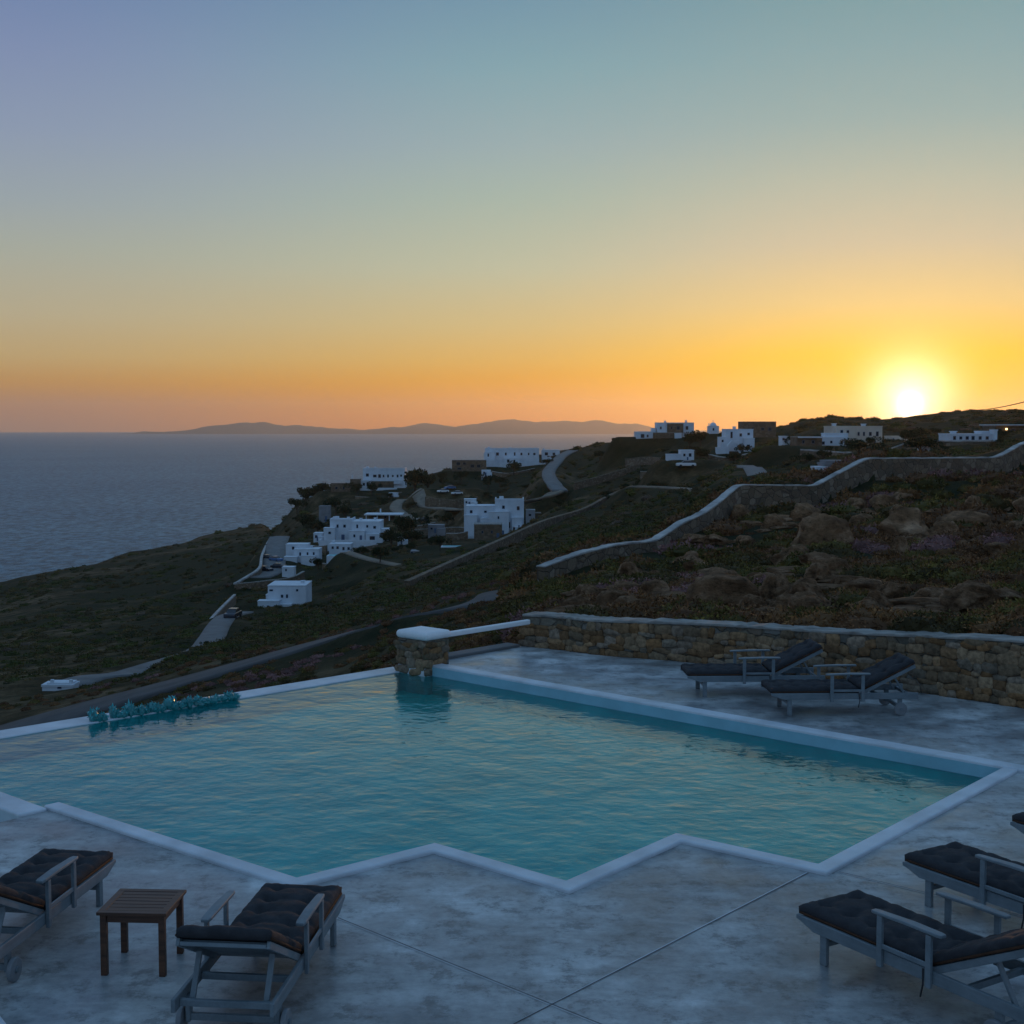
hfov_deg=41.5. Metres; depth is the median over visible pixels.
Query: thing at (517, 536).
stone wall
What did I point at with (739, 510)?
boulder
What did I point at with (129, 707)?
pool ornament
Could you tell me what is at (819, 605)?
boulder
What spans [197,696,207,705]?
pool ornament
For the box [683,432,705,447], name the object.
tree
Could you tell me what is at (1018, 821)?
sun lounger
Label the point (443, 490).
parked car
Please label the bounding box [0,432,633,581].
sea
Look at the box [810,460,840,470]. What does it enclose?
hut
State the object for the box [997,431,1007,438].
tree
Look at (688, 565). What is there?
boulder
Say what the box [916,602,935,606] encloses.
boulder
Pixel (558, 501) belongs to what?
tree
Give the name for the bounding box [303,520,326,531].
tree
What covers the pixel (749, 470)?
footpath
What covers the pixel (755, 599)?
boulder
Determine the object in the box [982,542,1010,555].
boulder
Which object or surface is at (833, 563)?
boulder
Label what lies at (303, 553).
terrace house
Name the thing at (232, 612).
parked car
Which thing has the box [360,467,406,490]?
villa
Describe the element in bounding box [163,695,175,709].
pool ornament
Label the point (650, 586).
boulder
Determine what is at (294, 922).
sun lounger
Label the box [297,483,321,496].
tree
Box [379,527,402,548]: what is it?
tree
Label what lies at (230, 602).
stone wall
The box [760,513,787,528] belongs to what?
boulder
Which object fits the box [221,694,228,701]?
pool ornament
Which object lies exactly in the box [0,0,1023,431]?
sky
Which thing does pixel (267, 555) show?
parked car
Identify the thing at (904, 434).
tree
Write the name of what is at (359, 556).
footpath
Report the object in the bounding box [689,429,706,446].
tree
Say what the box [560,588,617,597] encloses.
boulder
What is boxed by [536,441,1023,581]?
stone wall
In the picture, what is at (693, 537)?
boulder
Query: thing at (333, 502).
tree
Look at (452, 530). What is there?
stone wall
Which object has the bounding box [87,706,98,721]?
pool ornament
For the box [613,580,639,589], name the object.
boulder
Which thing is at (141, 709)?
pool ornament
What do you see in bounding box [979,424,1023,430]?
house
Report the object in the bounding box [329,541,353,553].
guest house
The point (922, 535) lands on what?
boulder
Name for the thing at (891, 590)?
boulder
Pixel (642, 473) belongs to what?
stone wall
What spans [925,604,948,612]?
boulder
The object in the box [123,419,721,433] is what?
distant island
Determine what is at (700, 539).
boulder
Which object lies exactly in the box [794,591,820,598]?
boulder
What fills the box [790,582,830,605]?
boulder
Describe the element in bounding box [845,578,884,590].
boulder
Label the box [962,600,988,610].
boulder
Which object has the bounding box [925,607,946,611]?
boulder
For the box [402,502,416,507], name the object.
tree
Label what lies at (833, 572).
boulder
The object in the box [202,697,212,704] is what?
pool ornament
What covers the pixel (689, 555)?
boulder
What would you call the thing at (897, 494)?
boulder
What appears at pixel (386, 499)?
tree
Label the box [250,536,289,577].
track
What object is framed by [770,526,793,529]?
boulder
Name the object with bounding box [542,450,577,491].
country road
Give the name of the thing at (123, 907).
side table
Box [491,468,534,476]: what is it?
stone wall
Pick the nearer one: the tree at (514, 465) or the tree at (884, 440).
the tree at (884, 440)
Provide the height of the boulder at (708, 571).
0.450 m
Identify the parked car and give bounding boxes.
[223,607,241,618]
[262,566,272,570]
[263,554,271,557]
[269,556,282,560]
[270,563,287,567]
[437,489,448,492]
[444,485,455,488]
[451,491,462,494]
[676,460,695,466]
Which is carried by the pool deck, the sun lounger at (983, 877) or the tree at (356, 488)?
the sun lounger at (983, 877)
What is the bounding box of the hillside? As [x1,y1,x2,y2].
[0,410,1023,724]
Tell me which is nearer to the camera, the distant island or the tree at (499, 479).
the tree at (499, 479)
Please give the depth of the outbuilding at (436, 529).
389.05 m
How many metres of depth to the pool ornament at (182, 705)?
18.81 m
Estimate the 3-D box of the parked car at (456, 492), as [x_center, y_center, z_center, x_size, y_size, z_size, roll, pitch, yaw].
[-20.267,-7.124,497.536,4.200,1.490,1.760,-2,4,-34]
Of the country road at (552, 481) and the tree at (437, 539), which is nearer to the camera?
the tree at (437, 539)
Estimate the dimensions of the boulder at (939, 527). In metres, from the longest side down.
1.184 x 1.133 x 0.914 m
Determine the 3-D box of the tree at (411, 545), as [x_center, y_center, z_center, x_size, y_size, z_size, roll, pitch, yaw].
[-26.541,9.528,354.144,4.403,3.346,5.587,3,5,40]
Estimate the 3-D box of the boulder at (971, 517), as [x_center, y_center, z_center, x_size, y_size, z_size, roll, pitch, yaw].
[17.773,0.469,52.941,2.491,1.053,1.528,-6,11,-5]
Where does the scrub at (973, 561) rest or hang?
on the hillside
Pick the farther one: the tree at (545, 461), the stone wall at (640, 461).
the tree at (545, 461)
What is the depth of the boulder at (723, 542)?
70.31 m
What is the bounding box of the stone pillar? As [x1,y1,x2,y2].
[393,626,450,694]
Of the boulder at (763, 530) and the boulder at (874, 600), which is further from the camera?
the boulder at (763, 530)
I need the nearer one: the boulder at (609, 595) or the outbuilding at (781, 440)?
the boulder at (609, 595)
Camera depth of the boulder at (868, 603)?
23.17 m
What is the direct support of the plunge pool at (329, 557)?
on the hillside
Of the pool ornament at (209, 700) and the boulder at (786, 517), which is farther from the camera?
the boulder at (786, 517)
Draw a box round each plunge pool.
[326,554,336,563]
[441,545,461,547]
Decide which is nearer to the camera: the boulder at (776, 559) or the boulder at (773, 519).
the boulder at (776, 559)
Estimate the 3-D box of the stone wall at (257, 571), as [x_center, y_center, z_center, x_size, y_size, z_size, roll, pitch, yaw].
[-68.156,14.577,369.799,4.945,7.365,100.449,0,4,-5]
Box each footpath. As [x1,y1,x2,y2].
[340,551,399,565]
[632,486,691,491]
[737,465,766,475]
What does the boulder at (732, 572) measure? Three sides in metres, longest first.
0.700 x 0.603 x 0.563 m
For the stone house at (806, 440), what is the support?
on the hillside
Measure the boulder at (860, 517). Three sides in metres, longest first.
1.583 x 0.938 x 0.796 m
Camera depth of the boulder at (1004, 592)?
24.05 m
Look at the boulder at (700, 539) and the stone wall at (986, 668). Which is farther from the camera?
the boulder at (700, 539)
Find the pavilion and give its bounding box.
[364,509,403,521]
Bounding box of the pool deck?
[0,646,1023,1023]
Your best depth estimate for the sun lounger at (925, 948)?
8.99 m
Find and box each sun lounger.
[0,848,115,981]
[171,883,344,1023]
[680,638,824,696]
[761,653,917,715]
[796,889,1023,1023]
[902,841,1023,927]
[1010,812,1023,833]
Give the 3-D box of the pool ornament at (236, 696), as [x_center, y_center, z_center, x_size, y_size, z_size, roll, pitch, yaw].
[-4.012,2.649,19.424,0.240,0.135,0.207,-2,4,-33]
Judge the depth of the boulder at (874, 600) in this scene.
24.23 m
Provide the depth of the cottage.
299.86 m
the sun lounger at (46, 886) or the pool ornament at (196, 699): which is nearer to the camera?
the sun lounger at (46, 886)
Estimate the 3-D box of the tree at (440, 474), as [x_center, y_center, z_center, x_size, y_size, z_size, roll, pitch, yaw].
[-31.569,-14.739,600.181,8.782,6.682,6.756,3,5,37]
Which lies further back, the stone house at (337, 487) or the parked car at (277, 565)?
the stone house at (337, 487)
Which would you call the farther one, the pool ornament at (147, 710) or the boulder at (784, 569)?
the boulder at (784, 569)
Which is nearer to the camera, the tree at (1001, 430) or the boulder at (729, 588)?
the boulder at (729, 588)
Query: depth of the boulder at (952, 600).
23.74 m
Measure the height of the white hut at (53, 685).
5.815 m
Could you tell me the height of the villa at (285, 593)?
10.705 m
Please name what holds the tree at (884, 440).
on the hillside
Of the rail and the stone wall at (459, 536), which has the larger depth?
the stone wall at (459, 536)
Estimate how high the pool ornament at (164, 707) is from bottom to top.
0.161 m
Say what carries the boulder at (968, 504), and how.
on the hillside
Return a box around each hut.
[41,679,79,690]
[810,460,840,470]
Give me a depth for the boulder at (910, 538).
45.08 m
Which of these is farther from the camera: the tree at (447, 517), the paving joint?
the tree at (447, 517)
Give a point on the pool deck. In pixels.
(756, 962)
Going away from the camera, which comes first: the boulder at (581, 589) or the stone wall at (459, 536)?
the boulder at (581, 589)
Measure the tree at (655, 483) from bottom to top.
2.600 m
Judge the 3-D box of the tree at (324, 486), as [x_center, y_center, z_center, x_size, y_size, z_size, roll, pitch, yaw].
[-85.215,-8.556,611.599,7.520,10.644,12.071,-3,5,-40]
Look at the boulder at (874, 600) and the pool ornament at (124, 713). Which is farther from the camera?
the boulder at (874, 600)
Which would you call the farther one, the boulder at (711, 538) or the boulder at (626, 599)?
the boulder at (711, 538)
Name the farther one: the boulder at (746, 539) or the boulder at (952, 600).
the boulder at (746, 539)
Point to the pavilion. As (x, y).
(387, 516)
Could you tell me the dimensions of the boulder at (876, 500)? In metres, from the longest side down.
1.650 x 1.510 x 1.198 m
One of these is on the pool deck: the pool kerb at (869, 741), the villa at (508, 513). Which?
the pool kerb at (869, 741)
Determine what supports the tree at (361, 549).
on the hillside
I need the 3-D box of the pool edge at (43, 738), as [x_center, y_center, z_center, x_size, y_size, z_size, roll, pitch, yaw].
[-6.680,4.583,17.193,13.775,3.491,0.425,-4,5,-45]
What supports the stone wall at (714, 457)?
on the hillside
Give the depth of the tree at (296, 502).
599.00 m
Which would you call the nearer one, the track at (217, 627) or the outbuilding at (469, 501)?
the track at (217, 627)
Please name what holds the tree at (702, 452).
on the hillside
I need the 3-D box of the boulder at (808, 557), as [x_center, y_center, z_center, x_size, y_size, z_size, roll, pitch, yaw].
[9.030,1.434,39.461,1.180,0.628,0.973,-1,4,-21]
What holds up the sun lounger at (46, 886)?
on the pool deck
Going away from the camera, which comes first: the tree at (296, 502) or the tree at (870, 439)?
the tree at (870, 439)
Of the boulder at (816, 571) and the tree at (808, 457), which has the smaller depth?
the boulder at (816, 571)
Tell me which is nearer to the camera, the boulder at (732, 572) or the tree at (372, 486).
the boulder at (732, 572)
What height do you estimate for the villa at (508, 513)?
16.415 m
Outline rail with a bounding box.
[449,619,529,636]
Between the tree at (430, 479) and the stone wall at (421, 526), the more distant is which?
the tree at (430, 479)
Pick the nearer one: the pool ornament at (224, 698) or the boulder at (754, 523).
the pool ornament at (224, 698)
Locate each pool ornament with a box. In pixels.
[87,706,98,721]
[94,713,104,721]
[99,711,108,721]
[108,703,118,717]
[120,709,128,717]
[121,698,137,717]
[137,704,145,715]
[142,705,150,713]
[145,700,156,712]
[155,702,161,712]
[158,702,166,712]
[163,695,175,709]
[171,701,179,710]
[179,701,185,708]
[185,695,194,709]
[193,695,200,705]
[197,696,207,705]
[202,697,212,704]
[208,694,220,704]
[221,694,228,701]
[224,690,234,700]
[233,692,240,700]
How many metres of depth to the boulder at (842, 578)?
32.37 m
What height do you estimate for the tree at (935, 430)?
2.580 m
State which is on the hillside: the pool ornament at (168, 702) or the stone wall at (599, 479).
the stone wall at (599, 479)
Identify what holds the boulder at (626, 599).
on the hillside
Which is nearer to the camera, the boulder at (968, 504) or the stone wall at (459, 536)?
the boulder at (968, 504)
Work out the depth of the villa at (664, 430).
481.22 m
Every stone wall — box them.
[209,594,235,618]
[233,541,267,587]
[236,571,304,589]
[310,545,327,553]
[353,544,377,551]
[398,522,435,531]
[404,485,633,585]
[415,527,463,535]
[425,497,477,508]
[446,531,467,540]
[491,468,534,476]
[517,611,1023,708]
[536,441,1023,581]
[574,465,639,489]
[625,457,660,465]
[640,471,646,479]
[708,453,747,460]
[800,440,994,460]
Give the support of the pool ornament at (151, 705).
on the pool edge at (43, 738)
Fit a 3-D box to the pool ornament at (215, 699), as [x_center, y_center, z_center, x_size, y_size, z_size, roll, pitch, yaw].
[-4.236,2.659,19.202,0.194,0.151,0.208,0,4,-5]
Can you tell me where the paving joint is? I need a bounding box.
[338,872,1021,1023]
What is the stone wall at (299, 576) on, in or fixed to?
on the hillside
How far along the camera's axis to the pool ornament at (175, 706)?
18.71 m
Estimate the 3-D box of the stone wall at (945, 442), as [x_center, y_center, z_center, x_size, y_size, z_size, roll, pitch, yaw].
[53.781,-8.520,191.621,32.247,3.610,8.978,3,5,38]
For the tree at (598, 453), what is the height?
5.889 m
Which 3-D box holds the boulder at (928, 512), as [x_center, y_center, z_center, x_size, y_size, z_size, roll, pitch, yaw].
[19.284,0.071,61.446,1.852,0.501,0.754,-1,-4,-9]
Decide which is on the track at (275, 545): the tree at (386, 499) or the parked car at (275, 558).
the parked car at (275, 558)
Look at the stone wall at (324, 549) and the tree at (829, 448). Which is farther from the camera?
the stone wall at (324, 549)
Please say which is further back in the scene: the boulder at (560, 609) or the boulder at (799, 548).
the boulder at (799, 548)
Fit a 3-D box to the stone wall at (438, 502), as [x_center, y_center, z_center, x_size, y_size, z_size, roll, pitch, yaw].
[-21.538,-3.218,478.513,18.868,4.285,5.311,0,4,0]
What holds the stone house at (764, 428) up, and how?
on the hillside
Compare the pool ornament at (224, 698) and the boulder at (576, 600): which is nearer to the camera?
the pool ornament at (224, 698)
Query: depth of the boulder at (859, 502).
82.54 m
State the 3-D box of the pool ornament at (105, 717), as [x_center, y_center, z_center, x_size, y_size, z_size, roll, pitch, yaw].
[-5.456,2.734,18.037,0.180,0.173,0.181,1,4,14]
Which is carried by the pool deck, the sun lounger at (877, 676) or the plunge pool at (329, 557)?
the sun lounger at (877, 676)
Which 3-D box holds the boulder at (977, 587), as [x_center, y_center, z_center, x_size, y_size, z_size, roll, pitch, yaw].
[8.245,1.536,24.047,0.829,0.618,0.706,1,7,18]
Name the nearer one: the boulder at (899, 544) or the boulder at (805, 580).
the boulder at (805, 580)
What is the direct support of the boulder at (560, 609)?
on the hillside
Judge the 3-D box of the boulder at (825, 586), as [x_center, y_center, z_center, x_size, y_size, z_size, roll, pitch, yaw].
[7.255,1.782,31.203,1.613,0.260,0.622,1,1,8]
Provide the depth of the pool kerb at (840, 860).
11.94 m
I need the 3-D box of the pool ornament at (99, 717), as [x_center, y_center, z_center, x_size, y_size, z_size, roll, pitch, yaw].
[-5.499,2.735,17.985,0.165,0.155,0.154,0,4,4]
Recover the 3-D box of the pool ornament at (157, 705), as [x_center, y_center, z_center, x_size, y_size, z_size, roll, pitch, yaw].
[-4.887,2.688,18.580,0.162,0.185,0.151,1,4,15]
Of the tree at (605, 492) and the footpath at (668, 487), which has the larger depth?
the tree at (605, 492)
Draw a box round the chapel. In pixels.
[707,422,718,433]
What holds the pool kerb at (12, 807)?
on the pool deck
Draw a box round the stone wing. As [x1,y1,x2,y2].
[474,523,501,540]
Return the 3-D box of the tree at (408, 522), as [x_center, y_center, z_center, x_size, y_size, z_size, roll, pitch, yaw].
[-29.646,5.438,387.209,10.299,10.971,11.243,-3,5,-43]
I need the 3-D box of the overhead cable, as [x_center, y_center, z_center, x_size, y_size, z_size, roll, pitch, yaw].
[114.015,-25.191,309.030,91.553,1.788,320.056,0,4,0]
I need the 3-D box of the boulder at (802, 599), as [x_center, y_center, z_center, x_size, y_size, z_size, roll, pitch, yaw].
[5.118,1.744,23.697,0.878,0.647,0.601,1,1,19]
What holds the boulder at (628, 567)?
on the hillside
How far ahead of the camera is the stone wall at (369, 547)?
385.26 m
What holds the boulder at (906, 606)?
on the hillside
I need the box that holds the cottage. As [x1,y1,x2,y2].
[665,450,693,460]
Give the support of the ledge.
on the pool deck
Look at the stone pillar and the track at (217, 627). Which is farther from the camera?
the track at (217, 627)
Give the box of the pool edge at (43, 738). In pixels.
[0,667,399,761]
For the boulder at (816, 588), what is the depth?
28.02 m
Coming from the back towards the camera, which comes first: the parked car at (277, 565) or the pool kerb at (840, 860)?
the parked car at (277, 565)
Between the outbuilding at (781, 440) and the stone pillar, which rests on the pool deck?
the stone pillar
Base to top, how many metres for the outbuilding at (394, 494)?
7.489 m
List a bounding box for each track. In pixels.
[63,611,253,685]
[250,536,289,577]
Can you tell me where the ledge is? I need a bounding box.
[449,643,519,658]
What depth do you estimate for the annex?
392.84 m
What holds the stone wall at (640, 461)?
on the hillside
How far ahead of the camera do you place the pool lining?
17.40 m
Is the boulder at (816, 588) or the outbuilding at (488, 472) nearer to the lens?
the boulder at (816, 588)
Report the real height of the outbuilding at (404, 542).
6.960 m
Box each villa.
[257,580,311,606]
[319,516,389,550]
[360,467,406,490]
[464,496,523,538]
[484,447,559,467]
[634,420,693,438]
[715,426,754,453]
[821,423,882,445]
[938,429,997,440]
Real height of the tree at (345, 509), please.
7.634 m
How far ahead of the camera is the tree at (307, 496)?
608.04 m
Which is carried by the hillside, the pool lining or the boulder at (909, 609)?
the boulder at (909, 609)
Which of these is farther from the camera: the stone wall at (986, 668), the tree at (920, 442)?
the tree at (920, 442)
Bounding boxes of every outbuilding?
[313,532,323,542]
[389,492,398,496]
[398,536,407,545]
[428,524,445,537]
[464,498,477,514]
[481,470,491,476]
[778,436,789,445]
[884,436,906,439]
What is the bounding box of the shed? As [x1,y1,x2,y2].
[282,566,295,576]
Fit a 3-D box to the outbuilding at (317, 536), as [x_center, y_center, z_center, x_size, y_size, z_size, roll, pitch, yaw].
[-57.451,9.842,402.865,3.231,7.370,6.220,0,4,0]
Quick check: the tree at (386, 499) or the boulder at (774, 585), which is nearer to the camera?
the boulder at (774, 585)
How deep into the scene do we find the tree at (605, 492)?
347.16 m
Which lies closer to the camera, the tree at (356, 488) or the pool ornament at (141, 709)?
the pool ornament at (141, 709)
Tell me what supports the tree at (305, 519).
on the hillside
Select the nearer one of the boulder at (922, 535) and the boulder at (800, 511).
the boulder at (922, 535)
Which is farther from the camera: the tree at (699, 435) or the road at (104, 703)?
the tree at (699, 435)
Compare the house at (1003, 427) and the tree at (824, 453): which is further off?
the house at (1003, 427)
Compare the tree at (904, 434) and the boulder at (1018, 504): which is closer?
the boulder at (1018, 504)
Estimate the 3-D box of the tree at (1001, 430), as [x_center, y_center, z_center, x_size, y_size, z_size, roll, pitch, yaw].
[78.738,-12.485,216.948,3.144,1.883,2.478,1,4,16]
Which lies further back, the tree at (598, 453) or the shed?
the tree at (598, 453)
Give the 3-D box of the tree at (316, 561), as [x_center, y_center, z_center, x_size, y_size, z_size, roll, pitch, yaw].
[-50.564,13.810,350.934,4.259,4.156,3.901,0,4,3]
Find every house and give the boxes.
[284,543,321,565]
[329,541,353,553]
[331,475,360,491]
[452,460,485,470]
[738,421,775,436]
[790,436,822,445]
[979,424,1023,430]
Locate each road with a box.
[0,590,497,729]
[390,488,563,519]
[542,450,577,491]
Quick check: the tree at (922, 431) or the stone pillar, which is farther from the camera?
the tree at (922, 431)
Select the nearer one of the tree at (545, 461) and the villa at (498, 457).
the tree at (545, 461)
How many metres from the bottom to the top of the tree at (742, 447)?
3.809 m
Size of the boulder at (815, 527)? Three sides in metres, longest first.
2.274 x 1.748 x 1.395 m
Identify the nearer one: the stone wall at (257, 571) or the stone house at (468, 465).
the stone wall at (257, 571)
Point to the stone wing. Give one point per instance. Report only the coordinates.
(483, 531)
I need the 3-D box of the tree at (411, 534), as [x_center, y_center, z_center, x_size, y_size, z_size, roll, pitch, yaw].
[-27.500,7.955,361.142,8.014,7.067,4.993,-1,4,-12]
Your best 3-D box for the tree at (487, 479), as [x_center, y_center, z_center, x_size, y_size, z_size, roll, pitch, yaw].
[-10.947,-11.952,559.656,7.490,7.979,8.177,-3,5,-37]
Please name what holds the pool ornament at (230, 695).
on the pool edge at (43, 738)
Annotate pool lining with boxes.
[432,667,999,777]
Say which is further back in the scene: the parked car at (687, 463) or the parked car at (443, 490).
the parked car at (443, 490)
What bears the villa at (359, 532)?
on the hillside
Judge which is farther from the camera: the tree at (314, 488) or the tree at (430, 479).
the tree at (314, 488)
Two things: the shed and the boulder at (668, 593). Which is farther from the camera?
the shed
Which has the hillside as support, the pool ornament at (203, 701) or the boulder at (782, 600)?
the boulder at (782, 600)
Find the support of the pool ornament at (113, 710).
on the pool edge at (43, 738)
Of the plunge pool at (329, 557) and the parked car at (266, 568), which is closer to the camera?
the parked car at (266, 568)
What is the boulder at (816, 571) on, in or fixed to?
on the hillside
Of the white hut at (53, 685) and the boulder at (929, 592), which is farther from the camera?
the white hut at (53, 685)
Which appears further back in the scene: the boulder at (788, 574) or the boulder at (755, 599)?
the boulder at (788, 574)
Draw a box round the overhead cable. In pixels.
[980,402,1023,409]
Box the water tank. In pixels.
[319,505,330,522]
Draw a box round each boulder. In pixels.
[541,604,594,612]
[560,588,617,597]
[560,596,591,606]
[572,584,599,596]
[596,588,629,605]
[612,595,644,606]
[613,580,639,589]
[617,562,642,576]
[638,579,670,594]
[649,591,685,597]
[673,551,698,562]
[683,558,707,570]
[684,572,760,606]
[685,534,705,543]
[692,535,706,542]
[697,567,726,575]
[705,533,727,542]
[710,540,734,544]
[725,569,738,574]
[729,504,750,518]
[734,535,755,545]
[739,594,768,606]
[741,520,762,525]
[745,572,760,577]
[750,572,769,577]
[755,529,771,532]
[758,572,790,600]
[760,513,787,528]
[763,514,791,521]
[766,566,802,572]
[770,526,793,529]
[770,553,791,565]
[771,594,792,609]
[781,573,797,576]
[781,578,816,594]
[786,522,798,526]
[788,503,821,520]
[788,544,811,555]
[788,593,824,609]
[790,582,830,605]
[791,512,853,545]
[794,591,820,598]
[798,551,837,565]
[804,562,832,582]
[806,597,830,608]
[807,583,825,596]
[811,555,850,571]
[817,576,863,584]
[817,583,844,591]
[831,567,846,575]
[845,497,867,509]
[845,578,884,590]
[848,513,873,524]
[856,599,877,607]
[863,597,885,607]
[867,590,893,607]
[869,494,897,511]
[875,581,909,598]
[876,506,928,537]
[885,605,924,608]
[888,597,939,605]
[889,504,902,514]
[890,536,909,553]
[890,607,942,616]
[891,492,912,500]
[905,536,923,542]
[910,587,942,596]
[913,533,927,539]
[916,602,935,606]
[921,508,941,515]
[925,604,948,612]
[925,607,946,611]
[928,521,960,538]
[933,511,992,525]
[939,587,988,612]
[952,580,999,606]
[956,540,969,545]
[962,502,982,507]
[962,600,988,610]
[965,495,983,504]
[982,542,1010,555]
[994,587,1023,600]
[1006,520,1023,527]
[1012,496,1023,511]
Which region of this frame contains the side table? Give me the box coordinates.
[96,888,186,976]
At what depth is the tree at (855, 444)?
171.09 m
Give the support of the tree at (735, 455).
on the hillside
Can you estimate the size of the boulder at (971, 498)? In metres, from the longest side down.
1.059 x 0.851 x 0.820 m
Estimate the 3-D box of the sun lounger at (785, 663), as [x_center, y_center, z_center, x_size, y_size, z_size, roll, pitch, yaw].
[3.434,2.219,19.342,1.950,0.739,0.724,0,4,-2]
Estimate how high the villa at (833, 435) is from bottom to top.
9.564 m
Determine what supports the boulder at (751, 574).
on the hillside
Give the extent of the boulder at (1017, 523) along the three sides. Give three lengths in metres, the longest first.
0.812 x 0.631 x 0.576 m
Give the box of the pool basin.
[0,677,981,879]
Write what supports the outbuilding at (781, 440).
on the hillside
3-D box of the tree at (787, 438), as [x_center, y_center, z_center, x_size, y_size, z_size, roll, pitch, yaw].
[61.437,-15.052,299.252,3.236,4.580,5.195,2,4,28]
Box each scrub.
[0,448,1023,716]
[448,525,1023,651]
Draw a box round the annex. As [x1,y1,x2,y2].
[526,509,540,523]
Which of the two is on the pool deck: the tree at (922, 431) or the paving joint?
the paving joint
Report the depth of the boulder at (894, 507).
76.64 m
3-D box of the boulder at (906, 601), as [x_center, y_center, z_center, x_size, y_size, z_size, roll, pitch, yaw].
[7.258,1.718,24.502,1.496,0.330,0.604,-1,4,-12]
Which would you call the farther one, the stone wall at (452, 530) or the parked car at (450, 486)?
the parked car at (450, 486)
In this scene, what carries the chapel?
on the hillside
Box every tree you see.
[288,498,306,513]
[295,513,318,532]
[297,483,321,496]
[298,487,315,506]
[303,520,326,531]
[309,557,322,566]
[315,482,330,490]
[322,497,350,514]
[336,505,352,517]
[344,482,362,495]
[350,546,369,553]
[367,481,382,495]
[371,546,389,563]
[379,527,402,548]
[381,497,395,501]
[391,547,402,550]
[393,512,431,532]
[395,529,423,542]
[398,542,416,548]
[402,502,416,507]
[404,467,427,491]
[419,474,446,487]
[427,535,452,550]
[430,472,446,481]
[434,512,453,526]
[453,471,468,483]
[474,474,493,488]
[494,476,509,487]
[506,460,521,474]
[540,458,553,463]
[551,499,572,506]
[594,450,604,460]
[599,491,612,495]
[647,480,668,485]
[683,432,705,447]
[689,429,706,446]
[694,448,709,457]
[726,453,743,460]
[734,443,753,453]
[784,435,795,443]
[789,453,818,463]
[816,449,831,458]
[825,446,838,450]
[839,438,885,451]
[865,436,880,443]
[881,438,906,442]
[899,430,913,440]
[900,427,930,436]
[902,437,945,451]
[930,428,941,432]
[997,429,1012,433]
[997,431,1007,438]
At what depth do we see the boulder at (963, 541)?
44.06 m
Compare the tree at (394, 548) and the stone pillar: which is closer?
the stone pillar
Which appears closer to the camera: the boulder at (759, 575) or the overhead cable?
the boulder at (759, 575)
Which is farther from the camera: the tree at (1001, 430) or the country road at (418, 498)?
the country road at (418, 498)
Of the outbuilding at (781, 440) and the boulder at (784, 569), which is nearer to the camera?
the boulder at (784, 569)
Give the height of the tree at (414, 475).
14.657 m
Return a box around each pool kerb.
[0,792,46,821]
[44,767,1017,893]
[433,664,1023,773]
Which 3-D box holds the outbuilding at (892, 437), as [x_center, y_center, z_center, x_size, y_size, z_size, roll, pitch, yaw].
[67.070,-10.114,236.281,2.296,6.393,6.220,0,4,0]
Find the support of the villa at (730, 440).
on the hillside
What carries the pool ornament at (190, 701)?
on the pool edge at (43, 738)
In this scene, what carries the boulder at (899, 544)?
on the hillside
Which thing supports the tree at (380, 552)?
on the hillside
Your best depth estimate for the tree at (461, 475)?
589.22 m
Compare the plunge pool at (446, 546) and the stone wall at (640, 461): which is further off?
the stone wall at (640, 461)
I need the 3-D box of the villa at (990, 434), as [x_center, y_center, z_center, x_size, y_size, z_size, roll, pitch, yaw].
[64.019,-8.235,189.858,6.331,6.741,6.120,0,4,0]
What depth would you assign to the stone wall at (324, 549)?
387.09 m
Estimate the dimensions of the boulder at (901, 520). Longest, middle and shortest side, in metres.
2.251 x 1.743 x 1.686 m
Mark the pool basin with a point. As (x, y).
(562, 790)
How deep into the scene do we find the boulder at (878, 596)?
24.40 m

